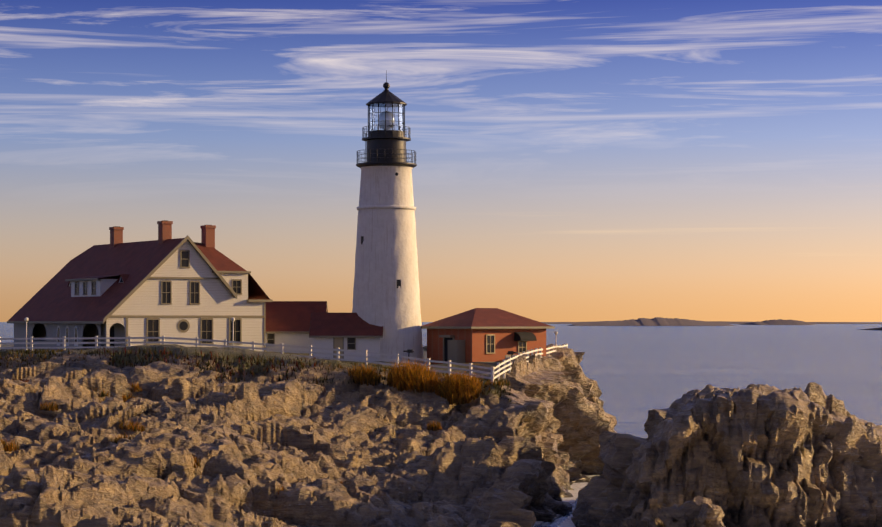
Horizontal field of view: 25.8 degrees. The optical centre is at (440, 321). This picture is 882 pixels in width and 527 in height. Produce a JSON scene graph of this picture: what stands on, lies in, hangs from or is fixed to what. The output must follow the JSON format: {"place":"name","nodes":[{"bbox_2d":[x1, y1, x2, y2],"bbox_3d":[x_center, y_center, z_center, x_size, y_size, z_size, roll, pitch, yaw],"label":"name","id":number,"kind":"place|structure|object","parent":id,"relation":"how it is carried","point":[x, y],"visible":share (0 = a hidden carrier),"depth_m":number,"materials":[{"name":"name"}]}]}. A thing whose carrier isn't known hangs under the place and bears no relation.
{"place":"outdoors","nodes":[
{"label":"outdoors","id":0,"kind":"place"},
{"bbox_2d":[0,344,881,526],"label":"rocky cliffs","id":1,"kind":"structure","parent":0,"point":[750,455],"depth_m":117.95,"materials":[{"name":"brown stone"}]},
{"bbox_2d":[7,220,272,351],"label":"keepers house","id":2,"kind":"structure","parent":1,"relation":"on","point":[165,284],"depth_m":170.80,"materials":[{"name":"white wood"}]},
{"bbox_2d":[0,345,511,493],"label":"grass tufts","id":3,"kind":"object","parent":1,"relation":"on","point":[456,389],"visible":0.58,"depth_m":142.37,"materials":[{"name":"brown plant"}]},
{"bbox_2d":[0,336,567,383],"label":"wooden rail fence","id":4,"kind":"object","parent":1,"relation":"on","point":[253,347],"visible":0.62,"depth_m":150.55,"materials":[{"name":"white wood"}]},
{"bbox_2d":[24,317,557,365],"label":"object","id":5,"kind":"object","parent":1,"relation":"on","point":[509,353],"visible":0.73,"depth_m":155.99,"materials":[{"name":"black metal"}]},
{"bbox_2d":[266,301,327,353],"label":"connecting wing","id":6,"kind":"structure","parent":1,"relation":"on","point":[287,322],"depth_m":175.84,"materials":[{"name":"red"}]},
{"bbox_2d":[309,313,383,360],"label":"connecting wing","id":7,"kind":"structure","parent":1,"relation":"on","point":[349,331],"depth_m":164.51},
{"bbox_2d":[352,70,423,363],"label":"lighthouse tower","id":8,"kind":"structure","parent":1,"relation":"on","point":[386,292],"depth_m":165.98,"materials":[{"name":"white paint"}]},
{"bbox_2d":[421,308,554,365],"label":"brick outbuilding","id":9,"kind":"structure","parent":1,"relation":"on","point":[492,336],"depth_m":165.37,"materials":[{"name":"red brick"}]},
{"bbox_2d":[0,322,881,526],"bbox_3d":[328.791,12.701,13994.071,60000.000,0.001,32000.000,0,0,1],"label":"sea","id":10,"kind":"structure","parent":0,"point":[636,373],"depth_m":606.22,"materials":[{"name":"blue liquid"}]},
{"bbox_2d":[533,475,599,526],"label":"sea foam","id":11,"kind":"object","parent":10,"relation":"on","point":[576,487],"visible":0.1,"depth_m":136.48,"materials":[{"name":"white"}]},
{"bbox_2d":[567,317,734,325],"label":"island","id":12,"kind":"structure","parent":10,"relation":"on","point":[658,321],"depth_m":5275.36,"materials":[{"name":"stone"}]},
{"bbox_2d":[541,321,881,323],"bbox_3d":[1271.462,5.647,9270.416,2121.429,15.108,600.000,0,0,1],"label":"shore line","id":13,"kind":"object","parent":10,"relation":"on","point":[728,322],"visible":0.27,"depth_m":9077.01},
{"bbox_2d":[738,319,814,324],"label":"island","id":14,"kind":"structure","parent":10,"relation":"on","point":[781,322],"depth_m":6565.85,"materials":[{"name":"stone"}]},
{"bbox_2d":[860,327,881,329],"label":"islet","id":15,"kind":"object","parent":10,"relation":"on","point":[879,328],"visible":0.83,"depth_m":2720.18,"materials":[{"name":"grey stone"}]},
{"bbox_2d":[0,0,881,321],"label":"sky","id":16,"kind":"structure","parent":0,"point":[577,160],"materials":[{"name":"blue"}]}
]}

